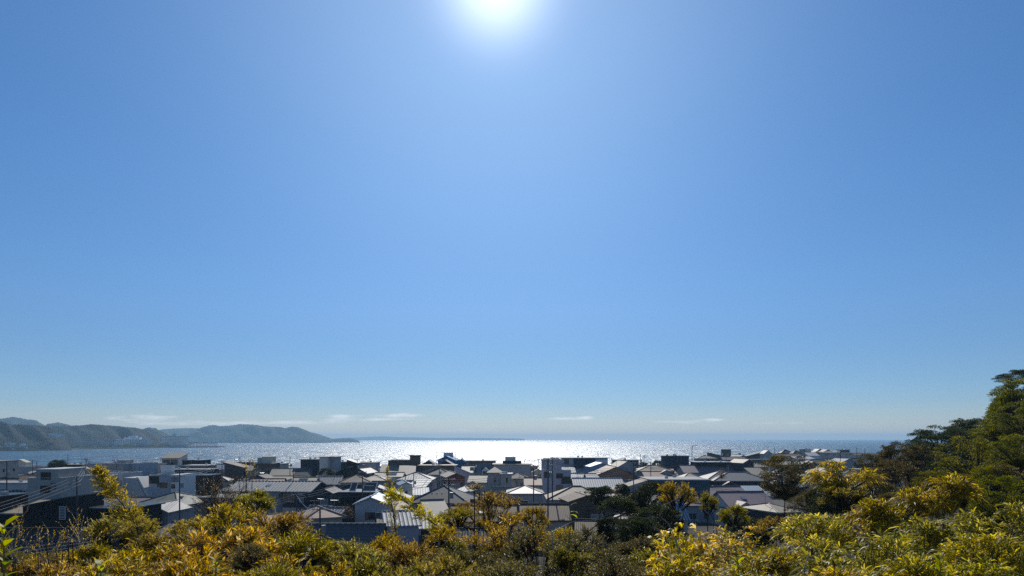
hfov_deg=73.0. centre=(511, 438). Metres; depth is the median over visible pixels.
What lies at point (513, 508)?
house
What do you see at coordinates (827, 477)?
bamboo clump
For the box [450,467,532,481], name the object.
power line
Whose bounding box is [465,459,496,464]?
building
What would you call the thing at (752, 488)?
house
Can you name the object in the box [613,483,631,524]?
tree
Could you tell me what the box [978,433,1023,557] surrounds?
tree
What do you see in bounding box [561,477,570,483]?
window
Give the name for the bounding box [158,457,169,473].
apartment block
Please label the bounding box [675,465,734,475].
house
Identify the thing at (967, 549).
bamboo clump
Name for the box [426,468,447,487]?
house
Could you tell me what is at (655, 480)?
power line
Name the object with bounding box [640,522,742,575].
bamboo clump
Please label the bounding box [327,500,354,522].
house
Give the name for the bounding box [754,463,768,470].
house
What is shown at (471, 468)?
house
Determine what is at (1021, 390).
tree
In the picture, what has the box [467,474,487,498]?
house
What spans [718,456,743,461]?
house
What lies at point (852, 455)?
house
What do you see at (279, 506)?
house
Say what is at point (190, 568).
shrub
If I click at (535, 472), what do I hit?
house
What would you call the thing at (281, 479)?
house
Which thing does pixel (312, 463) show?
building
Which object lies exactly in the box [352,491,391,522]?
house
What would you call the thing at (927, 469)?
tree
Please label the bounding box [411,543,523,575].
shrub
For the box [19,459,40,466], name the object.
apartment block
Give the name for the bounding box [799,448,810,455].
house
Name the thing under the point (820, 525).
bamboo clump
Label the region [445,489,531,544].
shrub
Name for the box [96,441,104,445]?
apartment block
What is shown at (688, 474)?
house
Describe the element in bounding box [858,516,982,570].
bamboo clump
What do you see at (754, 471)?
house
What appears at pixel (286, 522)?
shrub
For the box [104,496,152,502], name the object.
house
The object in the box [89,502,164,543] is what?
house
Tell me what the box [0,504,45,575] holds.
shrub
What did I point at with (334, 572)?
shrub
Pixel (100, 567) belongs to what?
broadleaf sprig
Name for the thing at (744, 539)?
bamboo clump
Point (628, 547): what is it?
shrub
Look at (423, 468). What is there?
building
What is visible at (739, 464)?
house
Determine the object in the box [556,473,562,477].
window
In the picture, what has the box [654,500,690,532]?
house
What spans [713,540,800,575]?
bamboo clump
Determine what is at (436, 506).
house
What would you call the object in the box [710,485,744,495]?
house
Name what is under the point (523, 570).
shrub
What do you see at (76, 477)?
utility pole
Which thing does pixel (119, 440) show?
windows
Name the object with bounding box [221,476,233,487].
house
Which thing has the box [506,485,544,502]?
house
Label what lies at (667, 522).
dry stem
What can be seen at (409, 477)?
house
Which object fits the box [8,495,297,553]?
power line
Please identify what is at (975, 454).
tree
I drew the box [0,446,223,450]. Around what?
harbour ground
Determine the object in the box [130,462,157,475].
building
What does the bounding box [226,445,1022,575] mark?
ground
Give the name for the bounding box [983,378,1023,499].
tree
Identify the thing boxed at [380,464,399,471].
house
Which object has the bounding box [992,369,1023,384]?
tree
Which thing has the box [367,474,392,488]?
house
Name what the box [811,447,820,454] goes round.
house
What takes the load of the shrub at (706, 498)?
on the ground at (702, 527)
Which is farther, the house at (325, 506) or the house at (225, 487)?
the house at (225, 487)
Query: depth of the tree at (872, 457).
65.95 m
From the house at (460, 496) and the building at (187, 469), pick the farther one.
the building at (187, 469)
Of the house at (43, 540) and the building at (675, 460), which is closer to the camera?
the house at (43, 540)
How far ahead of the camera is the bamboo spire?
11.96 m
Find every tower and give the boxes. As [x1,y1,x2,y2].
[319,456,332,473]
[330,456,342,472]
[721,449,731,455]
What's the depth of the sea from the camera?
1419.55 m
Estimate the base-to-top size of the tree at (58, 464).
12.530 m
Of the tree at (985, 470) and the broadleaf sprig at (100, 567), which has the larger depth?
the tree at (985, 470)
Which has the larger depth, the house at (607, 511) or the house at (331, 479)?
the house at (331, 479)
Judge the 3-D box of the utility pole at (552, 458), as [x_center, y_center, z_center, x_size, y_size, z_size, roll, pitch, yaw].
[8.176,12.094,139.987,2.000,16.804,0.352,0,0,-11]
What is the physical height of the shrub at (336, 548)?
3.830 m
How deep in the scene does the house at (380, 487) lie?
171.31 m
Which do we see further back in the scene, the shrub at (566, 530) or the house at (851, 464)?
the house at (851, 464)
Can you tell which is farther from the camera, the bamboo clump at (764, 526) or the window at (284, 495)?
the window at (284, 495)
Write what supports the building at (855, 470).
on the ground at (702, 527)
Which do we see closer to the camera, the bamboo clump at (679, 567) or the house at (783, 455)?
the bamboo clump at (679, 567)
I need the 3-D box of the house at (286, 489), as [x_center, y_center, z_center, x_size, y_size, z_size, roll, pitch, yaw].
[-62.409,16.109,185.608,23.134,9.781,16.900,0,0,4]
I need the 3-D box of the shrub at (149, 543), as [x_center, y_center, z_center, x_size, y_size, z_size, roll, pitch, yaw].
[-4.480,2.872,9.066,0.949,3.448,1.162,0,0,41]
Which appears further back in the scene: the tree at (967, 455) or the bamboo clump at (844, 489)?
the tree at (967, 455)
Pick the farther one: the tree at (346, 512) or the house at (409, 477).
the house at (409, 477)
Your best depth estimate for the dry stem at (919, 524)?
9.04 m
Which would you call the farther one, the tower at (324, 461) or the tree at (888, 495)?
the tower at (324, 461)
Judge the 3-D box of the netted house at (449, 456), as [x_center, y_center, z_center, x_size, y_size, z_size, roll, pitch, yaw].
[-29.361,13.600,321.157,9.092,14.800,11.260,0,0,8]
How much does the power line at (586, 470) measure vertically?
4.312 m
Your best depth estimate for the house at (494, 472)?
224.27 m
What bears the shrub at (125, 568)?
on the ground at (702, 527)
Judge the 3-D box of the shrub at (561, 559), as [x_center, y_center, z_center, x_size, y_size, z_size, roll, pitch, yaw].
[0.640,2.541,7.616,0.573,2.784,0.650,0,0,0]
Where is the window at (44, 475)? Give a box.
[40,472,50,479]
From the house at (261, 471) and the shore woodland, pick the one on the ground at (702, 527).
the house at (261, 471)
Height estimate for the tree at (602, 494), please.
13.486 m
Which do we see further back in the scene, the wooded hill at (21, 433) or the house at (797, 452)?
the wooded hill at (21, 433)
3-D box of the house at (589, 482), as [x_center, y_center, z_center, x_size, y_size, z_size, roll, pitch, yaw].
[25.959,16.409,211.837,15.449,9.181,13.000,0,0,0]
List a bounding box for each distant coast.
[328,438,359,442]
[332,436,523,439]
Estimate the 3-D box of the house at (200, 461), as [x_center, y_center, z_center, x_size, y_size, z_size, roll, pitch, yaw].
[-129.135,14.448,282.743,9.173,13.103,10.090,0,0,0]
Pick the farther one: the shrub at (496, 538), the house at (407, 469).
the house at (407, 469)
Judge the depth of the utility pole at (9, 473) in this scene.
149.89 m
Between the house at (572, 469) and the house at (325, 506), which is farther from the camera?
the house at (572, 469)
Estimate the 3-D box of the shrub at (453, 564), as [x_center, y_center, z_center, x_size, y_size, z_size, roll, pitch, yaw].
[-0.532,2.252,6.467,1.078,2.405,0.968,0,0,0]
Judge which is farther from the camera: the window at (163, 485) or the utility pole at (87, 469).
the window at (163, 485)
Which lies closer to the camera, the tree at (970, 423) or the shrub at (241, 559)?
the shrub at (241, 559)
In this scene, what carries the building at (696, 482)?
on the ground at (702, 527)
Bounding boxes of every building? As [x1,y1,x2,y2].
[0,479,26,492]
[19,465,49,472]
[27,467,95,499]
[67,462,87,466]
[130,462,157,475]
[160,453,188,468]
[170,444,188,445]
[175,466,220,473]
[182,460,192,464]
[223,459,256,465]
[252,456,281,473]
[280,462,288,467]
[299,457,318,476]
[341,460,346,469]
[345,456,359,475]
[416,463,457,473]
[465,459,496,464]
[492,457,532,476]
[550,456,608,472]
[610,475,710,499]
[611,455,638,467]
[660,454,688,469]
[689,460,730,466]
[848,468,871,474]
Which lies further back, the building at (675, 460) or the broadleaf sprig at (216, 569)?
the building at (675, 460)
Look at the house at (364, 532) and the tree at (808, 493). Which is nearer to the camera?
the tree at (808, 493)
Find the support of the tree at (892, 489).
on the ground at (702, 527)
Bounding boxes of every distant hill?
[0,417,44,425]
[45,422,70,426]
[143,427,191,444]
[160,428,198,435]
[184,424,331,442]
[311,432,330,439]
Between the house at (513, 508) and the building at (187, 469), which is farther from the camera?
the building at (187, 469)
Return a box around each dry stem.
[551,512,663,575]
[575,504,696,575]
[656,488,685,552]
[802,519,816,573]
[900,498,924,553]
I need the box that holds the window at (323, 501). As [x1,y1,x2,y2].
[321,499,327,504]
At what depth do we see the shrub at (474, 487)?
14.83 m
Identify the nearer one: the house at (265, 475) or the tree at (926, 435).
the tree at (926, 435)
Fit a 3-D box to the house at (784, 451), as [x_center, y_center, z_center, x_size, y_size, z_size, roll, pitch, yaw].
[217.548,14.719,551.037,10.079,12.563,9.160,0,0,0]
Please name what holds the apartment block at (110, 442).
on the harbour ground at (114, 448)
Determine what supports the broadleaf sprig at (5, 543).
on the ground at (702, 527)
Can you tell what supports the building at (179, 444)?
on the harbour ground at (114, 448)
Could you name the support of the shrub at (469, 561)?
on the ground at (702, 527)
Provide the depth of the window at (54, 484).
141.20 m
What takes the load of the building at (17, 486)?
on the ground at (702, 527)
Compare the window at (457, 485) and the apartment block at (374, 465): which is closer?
the window at (457, 485)
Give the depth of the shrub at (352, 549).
8.83 m
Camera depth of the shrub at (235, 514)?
11.94 m
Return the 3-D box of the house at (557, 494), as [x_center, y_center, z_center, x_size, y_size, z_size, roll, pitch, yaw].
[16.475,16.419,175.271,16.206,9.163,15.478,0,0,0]
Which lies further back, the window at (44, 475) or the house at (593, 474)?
the house at (593, 474)
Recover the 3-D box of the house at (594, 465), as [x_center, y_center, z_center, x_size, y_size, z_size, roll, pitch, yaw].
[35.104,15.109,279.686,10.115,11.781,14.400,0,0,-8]
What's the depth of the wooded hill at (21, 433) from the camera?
1469.81 m
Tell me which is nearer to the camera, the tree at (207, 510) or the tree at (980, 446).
the tree at (207, 510)
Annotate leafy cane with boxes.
[380,486,446,537]
[382,466,401,562]
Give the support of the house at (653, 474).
on the ground at (702, 527)
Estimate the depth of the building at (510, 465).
261.87 m
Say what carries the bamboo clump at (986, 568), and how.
on the ground at (702, 527)
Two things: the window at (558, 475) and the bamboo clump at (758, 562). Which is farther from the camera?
the window at (558, 475)
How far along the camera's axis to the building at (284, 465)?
309.91 m
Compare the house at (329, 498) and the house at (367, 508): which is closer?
the house at (367, 508)
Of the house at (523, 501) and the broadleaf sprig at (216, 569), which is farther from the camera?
the house at (523, 501)
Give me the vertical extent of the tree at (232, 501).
7.841 m
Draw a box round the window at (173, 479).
[171,477,177,481]
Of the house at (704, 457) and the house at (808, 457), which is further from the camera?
the house at (808, 457)
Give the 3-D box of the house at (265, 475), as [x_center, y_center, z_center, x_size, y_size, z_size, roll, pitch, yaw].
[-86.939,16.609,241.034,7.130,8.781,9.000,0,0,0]
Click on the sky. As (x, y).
(517, 219)
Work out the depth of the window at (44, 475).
141.20 m
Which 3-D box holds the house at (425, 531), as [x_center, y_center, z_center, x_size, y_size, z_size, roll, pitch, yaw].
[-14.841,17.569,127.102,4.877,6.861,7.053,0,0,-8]
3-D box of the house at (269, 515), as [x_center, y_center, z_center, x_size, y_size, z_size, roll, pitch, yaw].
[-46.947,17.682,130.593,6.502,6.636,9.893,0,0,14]
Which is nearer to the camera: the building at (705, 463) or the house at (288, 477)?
the house at (288, 477)
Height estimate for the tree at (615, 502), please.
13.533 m
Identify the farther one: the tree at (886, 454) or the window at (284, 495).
the window at (284, 495)
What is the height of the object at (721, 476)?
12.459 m
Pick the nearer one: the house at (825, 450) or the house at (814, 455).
the house at (814, 455)
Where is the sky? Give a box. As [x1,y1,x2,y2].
[0,0,1023,439]
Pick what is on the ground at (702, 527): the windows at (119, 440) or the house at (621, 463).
the house at (621, 463)
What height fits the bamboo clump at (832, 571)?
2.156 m
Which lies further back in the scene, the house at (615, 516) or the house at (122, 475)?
the house at (122, 475)
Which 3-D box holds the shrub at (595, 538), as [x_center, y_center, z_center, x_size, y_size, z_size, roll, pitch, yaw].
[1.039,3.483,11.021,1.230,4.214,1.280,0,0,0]
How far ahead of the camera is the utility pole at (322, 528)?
91.90 m
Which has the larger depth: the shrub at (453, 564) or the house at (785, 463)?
the house at (785, 463)
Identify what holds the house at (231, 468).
on the ground at (702, 527)
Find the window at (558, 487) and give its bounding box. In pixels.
[556,485,562,489]
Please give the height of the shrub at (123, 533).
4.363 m
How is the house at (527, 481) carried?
on the ground at (702, 527)
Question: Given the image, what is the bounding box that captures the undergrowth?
[720,458,1016,575]
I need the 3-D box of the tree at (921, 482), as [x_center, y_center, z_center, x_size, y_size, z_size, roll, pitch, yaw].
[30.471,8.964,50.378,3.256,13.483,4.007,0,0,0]
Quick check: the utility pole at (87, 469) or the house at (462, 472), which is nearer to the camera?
the utility pole at (87, 469)
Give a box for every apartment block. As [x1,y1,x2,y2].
[0,460,20,477]
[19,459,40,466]
[76,441,85,445]
[86,441,95,445]
[87,474,118,495]
[88,458,142,473]
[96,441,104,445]
[104,440,117,445]
[116,435,150,446]
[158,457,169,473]
[160,434,188,444]
[359,461,379,471]
[388,455,420,471]
[541,458,570,502]
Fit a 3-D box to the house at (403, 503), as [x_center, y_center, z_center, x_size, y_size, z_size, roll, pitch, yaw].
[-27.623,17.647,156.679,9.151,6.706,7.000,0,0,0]
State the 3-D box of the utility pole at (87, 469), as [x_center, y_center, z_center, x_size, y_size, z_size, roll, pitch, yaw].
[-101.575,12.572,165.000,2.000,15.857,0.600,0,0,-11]
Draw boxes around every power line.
[0,478,79,512]
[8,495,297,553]
[89,461,180,475]
[181,464,222,475]
[297,480,449,496]
[301,472,361,497]
[363,472,432,482]
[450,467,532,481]
[545,460,633,475]
[549,460,767,494]
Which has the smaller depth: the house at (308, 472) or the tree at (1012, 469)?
the tree at (1012, 469)
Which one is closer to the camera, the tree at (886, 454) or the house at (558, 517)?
the tree at (886, 454)
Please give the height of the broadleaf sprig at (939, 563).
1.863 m
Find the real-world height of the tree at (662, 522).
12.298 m
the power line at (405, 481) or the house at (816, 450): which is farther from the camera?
the house at (816, 450)
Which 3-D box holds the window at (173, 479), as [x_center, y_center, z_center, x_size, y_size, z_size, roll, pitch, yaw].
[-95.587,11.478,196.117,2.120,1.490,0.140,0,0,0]
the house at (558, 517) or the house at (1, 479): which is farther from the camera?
the house at (1, 479)
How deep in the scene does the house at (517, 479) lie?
238.02 m
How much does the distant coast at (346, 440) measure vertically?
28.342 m
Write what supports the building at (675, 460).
on the ground at (702, 527)
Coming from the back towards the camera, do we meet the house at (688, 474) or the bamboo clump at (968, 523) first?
the house at (688, 474)
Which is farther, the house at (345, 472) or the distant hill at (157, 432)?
the distant hill at (157, 432)
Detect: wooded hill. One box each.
[0,421,70,450]
[46,424,159,446]
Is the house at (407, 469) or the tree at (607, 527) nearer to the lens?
the tree at (607, 527)
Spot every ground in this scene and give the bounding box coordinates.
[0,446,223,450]
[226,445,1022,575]
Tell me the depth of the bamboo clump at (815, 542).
8.32 m
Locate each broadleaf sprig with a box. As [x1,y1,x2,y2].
[0,516,22,575]
[86,560,110,575]
[204,555,225,575]
[727,553,747,575]
[926,552,950,575]
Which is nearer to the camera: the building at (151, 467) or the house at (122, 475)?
the house at (122, 475)
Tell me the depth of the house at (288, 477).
237.54 m
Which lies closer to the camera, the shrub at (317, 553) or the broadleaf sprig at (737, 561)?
the broadleaf sprig at (737, 561)
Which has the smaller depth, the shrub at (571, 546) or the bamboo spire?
the shrub at (571, 546)
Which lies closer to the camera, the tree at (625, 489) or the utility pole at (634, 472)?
the tree at (625, 489)
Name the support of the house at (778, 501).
on the ground at (702, 527)
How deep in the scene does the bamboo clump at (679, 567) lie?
5.96 m
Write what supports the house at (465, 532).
on the ground at (702, 527)
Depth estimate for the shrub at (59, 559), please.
7.65 m
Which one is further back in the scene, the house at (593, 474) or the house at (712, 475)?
the house at (593, 474)
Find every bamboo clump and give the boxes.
[623,531,721,575]
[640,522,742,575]
[643,551,713,575]
[696,524,767,573]
[711,546,781,575]
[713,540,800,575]
[751,515,802,553]
[757,533,849,575]
[766,511,866,557]
[788,526,956,575]
[795,562,867,575]
[800,459,888,549]
[814,479,878,556]
[827,493,935,548]
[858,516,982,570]
[861,552,956,575]
[879,471,989,557]
[927,530,1023,575]
[940,500,1023,569]
[942,554,1021,575]
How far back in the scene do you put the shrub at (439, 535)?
10.87 m
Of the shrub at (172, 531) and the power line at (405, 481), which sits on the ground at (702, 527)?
the shrub at (172, 531)
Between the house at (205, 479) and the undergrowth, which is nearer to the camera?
the undergrowth
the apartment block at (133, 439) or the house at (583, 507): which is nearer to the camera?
the house at (583, 507)
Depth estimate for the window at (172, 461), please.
260.78 m
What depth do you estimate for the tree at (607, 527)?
37.69 m
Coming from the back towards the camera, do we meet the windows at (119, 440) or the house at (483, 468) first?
the windows at (119, 440)
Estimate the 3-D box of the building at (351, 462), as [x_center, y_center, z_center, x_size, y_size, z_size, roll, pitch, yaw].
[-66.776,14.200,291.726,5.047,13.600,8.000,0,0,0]
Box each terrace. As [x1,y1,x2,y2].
[179,463,217,467]
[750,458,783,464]
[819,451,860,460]
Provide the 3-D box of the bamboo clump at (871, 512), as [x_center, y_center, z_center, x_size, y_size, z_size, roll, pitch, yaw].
[6.861,3.782,12.962,2.092,5.456,1.768,0,0,-29]
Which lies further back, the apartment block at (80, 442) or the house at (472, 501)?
the apartment block at (80, 442)
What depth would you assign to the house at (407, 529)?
120.14 m
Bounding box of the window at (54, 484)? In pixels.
[50,483,55,488]
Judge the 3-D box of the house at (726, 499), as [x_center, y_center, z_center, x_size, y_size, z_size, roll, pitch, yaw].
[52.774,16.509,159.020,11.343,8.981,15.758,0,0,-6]
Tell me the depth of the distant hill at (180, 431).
5054.15 m
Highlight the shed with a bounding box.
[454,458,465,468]
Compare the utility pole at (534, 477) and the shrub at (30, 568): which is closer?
the shrub at (30, 568)
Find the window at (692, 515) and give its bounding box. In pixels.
[688,513,696,518]
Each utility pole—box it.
[1,461,11,490]
[70,476,82,526]
[81,458,89,474]
[174,470,184,520]
[312,507,327,566]
[358,471,366,497]
[443,477,454,515]
[532,465,537,502]
[543,458,553,532]
[549,457,556,502]
[630,461,635,491]
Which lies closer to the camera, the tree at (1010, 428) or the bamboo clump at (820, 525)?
the bamboo clump at (820, 525)
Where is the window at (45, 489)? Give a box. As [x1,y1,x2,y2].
[40,486,49,492]
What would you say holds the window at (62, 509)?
in the house at (49, 513)
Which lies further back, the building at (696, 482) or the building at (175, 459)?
the building at (175, 459)
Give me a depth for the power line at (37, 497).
108.79 m
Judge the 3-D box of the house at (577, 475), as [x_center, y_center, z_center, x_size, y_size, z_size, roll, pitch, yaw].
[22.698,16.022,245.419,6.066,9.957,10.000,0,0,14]
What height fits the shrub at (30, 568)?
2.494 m
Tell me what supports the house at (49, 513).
on the ground at (702, 527)
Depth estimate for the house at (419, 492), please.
187.93 m
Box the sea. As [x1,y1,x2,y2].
[0,440,962,469]
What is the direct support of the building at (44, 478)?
on the ground at (702, 527)
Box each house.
[0,478,19,480]
[0,491,31,523]
[0,500,47,526]
[0,527,139,575]
[19,474,35,479]
[22,493,103,526]
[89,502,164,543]
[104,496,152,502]
[105,470,142,489]
[123,465,195,497]
[140,485,207,520]
[153,521,225,560]
[159,499,192,528]
[187,458,212,463]
[195,469,220,495]
[198,494,247,527]
[217,464,223,475]
[217,484,231,493]
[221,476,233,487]
[223,459,247,483]
[224,480,326,514]
[236,512,288,544]
[245,465,266,476]
[245,491,284,513]
[247,473,273,479]
[252,478,287,480]
[269,468,294,475]
[272,475,306,480]
[291,462,300,467]
[291,477,319,480]
[294,468,312,476]
[296,500,346,532]
[298,498,332,518]
[299,523,389,572]
[315,486,342,506]
[320,475,343,484]
[327,485,361,498]
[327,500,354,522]
[334,466,352,477]
[338,474,371,484]
[338,482,381,522]
[351,464,376,476]
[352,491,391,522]
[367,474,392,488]
[375,472,404,489]
[375,513,382,522]
[378,485,411,500]
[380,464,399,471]
[380,509,421,551]
[392,501,409,509]
[394,472,436,489]
[396,479,413,508]
[399,465,415,474]
[411,475,432,498]
[411,485,478,507]
[412,487,428,497]
[415,498,447,535]
[418,514,440,549]
[422,459,436,463]
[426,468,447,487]
[436,452,460,463]
[438,528,493,574]
[440,459,453,463]
[440,471,466,488]
[450,504,516,547]
[454,463,472,485]
[456,485,477,495]
[461,461,476,473]
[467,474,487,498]
[470,499,518,531]
[476,459,493,473]
[487,467,502,491]
[490,486,516,498]
[500,471,511,485]
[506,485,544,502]
[512,472,528,486]
[517,500,527,528]
[519,503,571,544]
[523,477,541,488]
[531,468,540,476]
[544,485,591,502]
[558,491,602,525]
[562,467,575,472]
[571,473,585,485]
[571,477,623,490]
[575,518,649,570]
[582,461,611,472]
[585,473,598,476]
[591,461,632,481]
[597,491,631,518]
[611,460,637,479]
[613,512,652,518]
[625,479,639,492]
[634,465,674,479]
[642,472,666,476]
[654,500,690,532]
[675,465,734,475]
[677,472,701,477]
[683,491,708,522]
[693,455,717,460]
[699,470,723,485]
[706,452,720,460]
[708,491,774,527]
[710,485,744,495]
[711,471,769,489]
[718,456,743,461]
[730,458,755,471]
[741,486,770,495]
[742,496,801,533]
[744,468,771,479]
[745,451,761,458]
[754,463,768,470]
[760,450,771,458]
[765,460,795,470]
[770,496,806,521]
[772,454,801,459]
[777,449,790,453]
[789,448,802,454]
[790,456,814,461]
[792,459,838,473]
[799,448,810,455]
[800,467,830,485]
[805,453,819,458]
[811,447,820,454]
[819,449,831,458]
[830,458,854,474]
[849,453,878,458]
[851,458,874,467]
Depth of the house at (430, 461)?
322.42 m
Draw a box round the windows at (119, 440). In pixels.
[119,440,146,442]
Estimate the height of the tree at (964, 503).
13.319 m
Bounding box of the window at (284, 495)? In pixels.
[283,494,293,501]
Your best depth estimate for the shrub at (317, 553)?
8.66 m
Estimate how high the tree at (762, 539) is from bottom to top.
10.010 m
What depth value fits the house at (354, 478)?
214.31 m
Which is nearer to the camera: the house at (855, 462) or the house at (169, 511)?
the house at (169, 511)
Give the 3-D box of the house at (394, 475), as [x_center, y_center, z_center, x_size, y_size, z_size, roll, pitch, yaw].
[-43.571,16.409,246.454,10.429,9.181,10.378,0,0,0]
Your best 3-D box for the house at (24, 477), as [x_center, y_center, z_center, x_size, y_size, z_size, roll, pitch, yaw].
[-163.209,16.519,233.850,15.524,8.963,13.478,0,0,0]
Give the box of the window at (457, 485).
[451,483,459,488]
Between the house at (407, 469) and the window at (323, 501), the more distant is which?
the house at (407, 469)
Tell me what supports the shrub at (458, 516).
on the ground at (702, 527)
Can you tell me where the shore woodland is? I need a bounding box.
[0,443,186,449]
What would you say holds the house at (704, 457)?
on the ground at (702, 527)
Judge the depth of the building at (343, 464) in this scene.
311.65 m
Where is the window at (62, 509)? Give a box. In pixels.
[59,506,65,519]
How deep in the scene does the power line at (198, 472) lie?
159.03 m
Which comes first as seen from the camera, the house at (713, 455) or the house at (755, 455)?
the house at (713, 455)
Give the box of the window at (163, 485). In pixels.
[160,483,167,487]
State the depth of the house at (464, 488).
206.43 m
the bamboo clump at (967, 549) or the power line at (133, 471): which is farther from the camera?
the power line at (133, 471)
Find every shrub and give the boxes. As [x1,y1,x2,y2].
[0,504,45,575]
[0,549,30,573]
[0,558,65,575]
[19,551,85,575]
[31,526,75,575]
[34,559,114,575]
[45,506,107,570]
[52,554,158,575]
[61,539,114,563]
[65,543,172,572]
[75,511,161,553]
[112,516,163,541]
[123,527,220,564]
[144,552,255,575]
[145,558,210,575]
[151,524,290,575]
[161,517,218,542]
[170,501,276,571]
[183,532,222,569]
[219,509,315,551]
[224,541,289,573]
[232,488,277,563]
[233,558,302,575]
[238,456,256,525]
[245,551,351,575]
[256,524,350,575]
[307,538,358,566]
[315,537,394,575]
[338,552,425,575]
[356,530,419,569]
[379,537,446,575]
[397,552,493,575]
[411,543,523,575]
[422,523,468,574]
[425,538,480,574]
[428,506,477,552]
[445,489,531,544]
[460,513,551,558]
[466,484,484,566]
[475,555,546,575]
[495,519,580,575]
[518,504,552,568]
[537,525,589,551]
[538,524,608,575]
[546,544,595,575]
[548,535,638,575]
[582,546,655,575]
[608,534,667,575]
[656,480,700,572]
[698,491,720,559]
[715,502,750,548]
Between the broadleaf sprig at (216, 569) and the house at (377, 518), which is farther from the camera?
the house at (377, 518)
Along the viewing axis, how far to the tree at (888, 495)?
33.54 m
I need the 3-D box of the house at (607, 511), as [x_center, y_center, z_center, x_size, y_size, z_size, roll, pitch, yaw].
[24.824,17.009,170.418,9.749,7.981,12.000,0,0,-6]
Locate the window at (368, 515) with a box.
[365,512,374,519]
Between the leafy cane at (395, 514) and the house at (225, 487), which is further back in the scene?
the house at (225, 487)
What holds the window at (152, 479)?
in the house at (153, 486)
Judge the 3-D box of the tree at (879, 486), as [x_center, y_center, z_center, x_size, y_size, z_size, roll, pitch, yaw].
[25.078,9.307,47.862,2.707,13.774,4.122,0,0,-24]
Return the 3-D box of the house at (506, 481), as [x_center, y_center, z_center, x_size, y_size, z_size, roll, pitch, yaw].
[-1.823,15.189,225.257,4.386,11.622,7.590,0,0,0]
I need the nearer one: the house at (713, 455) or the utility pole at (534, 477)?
the utility pole at (534, 477)
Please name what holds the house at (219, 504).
on the ground at (702, 527)
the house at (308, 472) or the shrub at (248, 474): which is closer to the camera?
the shrub at (248, 474)
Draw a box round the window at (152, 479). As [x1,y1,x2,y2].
[149,476,158,483]
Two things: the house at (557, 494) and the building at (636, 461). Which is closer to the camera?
the house at (557, 494)
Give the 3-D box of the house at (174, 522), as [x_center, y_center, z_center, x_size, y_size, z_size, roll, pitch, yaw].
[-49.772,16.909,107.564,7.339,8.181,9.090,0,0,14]
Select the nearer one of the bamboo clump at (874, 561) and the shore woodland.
the bamboo clump at (874, 561)
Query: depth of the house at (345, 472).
254.28 m
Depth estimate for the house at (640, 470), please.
277.24 m
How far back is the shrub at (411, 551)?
9.05 m
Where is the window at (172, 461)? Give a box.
[170,459,177,464]
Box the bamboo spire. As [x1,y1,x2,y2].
[86,464,148,552]
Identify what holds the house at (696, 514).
on the ground at (702, 527)
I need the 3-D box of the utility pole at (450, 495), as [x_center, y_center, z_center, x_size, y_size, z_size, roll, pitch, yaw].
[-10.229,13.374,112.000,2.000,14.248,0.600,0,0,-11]
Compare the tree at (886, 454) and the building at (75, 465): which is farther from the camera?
the building at (75, 465)
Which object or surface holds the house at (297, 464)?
on the ground at (702, 527)
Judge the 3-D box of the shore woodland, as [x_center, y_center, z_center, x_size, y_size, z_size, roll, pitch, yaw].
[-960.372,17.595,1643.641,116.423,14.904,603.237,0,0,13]
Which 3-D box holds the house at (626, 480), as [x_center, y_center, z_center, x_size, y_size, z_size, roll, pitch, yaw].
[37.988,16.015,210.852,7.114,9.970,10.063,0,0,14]
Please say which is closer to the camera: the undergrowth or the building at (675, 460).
the undergrowth
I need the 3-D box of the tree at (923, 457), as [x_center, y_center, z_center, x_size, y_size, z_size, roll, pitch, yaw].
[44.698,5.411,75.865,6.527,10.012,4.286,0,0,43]
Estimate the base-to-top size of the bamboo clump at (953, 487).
6.672 m
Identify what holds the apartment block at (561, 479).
on the ground at (702, 527)
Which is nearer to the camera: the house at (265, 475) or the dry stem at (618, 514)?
the dry stem at (618, 514)
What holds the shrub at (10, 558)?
on the ground at (702, 527)
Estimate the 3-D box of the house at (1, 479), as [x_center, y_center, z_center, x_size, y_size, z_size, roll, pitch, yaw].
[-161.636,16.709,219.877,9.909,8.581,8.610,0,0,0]
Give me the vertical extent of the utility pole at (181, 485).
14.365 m
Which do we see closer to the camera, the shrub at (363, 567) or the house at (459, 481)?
the shrub at (363, 567)
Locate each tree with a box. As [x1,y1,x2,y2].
[46,460,67,467]
[187,464,242,564]
[209,475,265,565]
[318,467,335,474]
[341,505,353,522]
[584,485,614,567]
[594,514,628,547]
[597,494,639,528]
[611,517,665,552]
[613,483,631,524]
[615,503,685,553]
[622,481,668,565]
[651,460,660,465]
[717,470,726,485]
[722,516,775,550]
[757,455,816,553]
[783,485,832,529]
[806,479,864,527]
[848,474,899,549]
[856,454,888,574]
[862,488,931,543]
[869,459,927,496]
[872,440,914,482]
[873,487,933,535]
[889,443,945,479]
[903,424,970,449]
[903,440,974,487]
[910,459,963,537]
[910,470,945,519]
[931,435,1023,548]
[938,470,984,567]
[945,418,986,438]
[945,430,980,465]
[964,474,1023,575]
[965,428,1009,461]
[966,408,1011,460]
[969,465,1022,534]
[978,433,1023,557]
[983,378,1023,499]
[983,463,1023,573]
[990,401,1023,575]
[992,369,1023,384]
[1011,388,1023,404]
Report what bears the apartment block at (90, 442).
on the harbour ground at (114, 448)

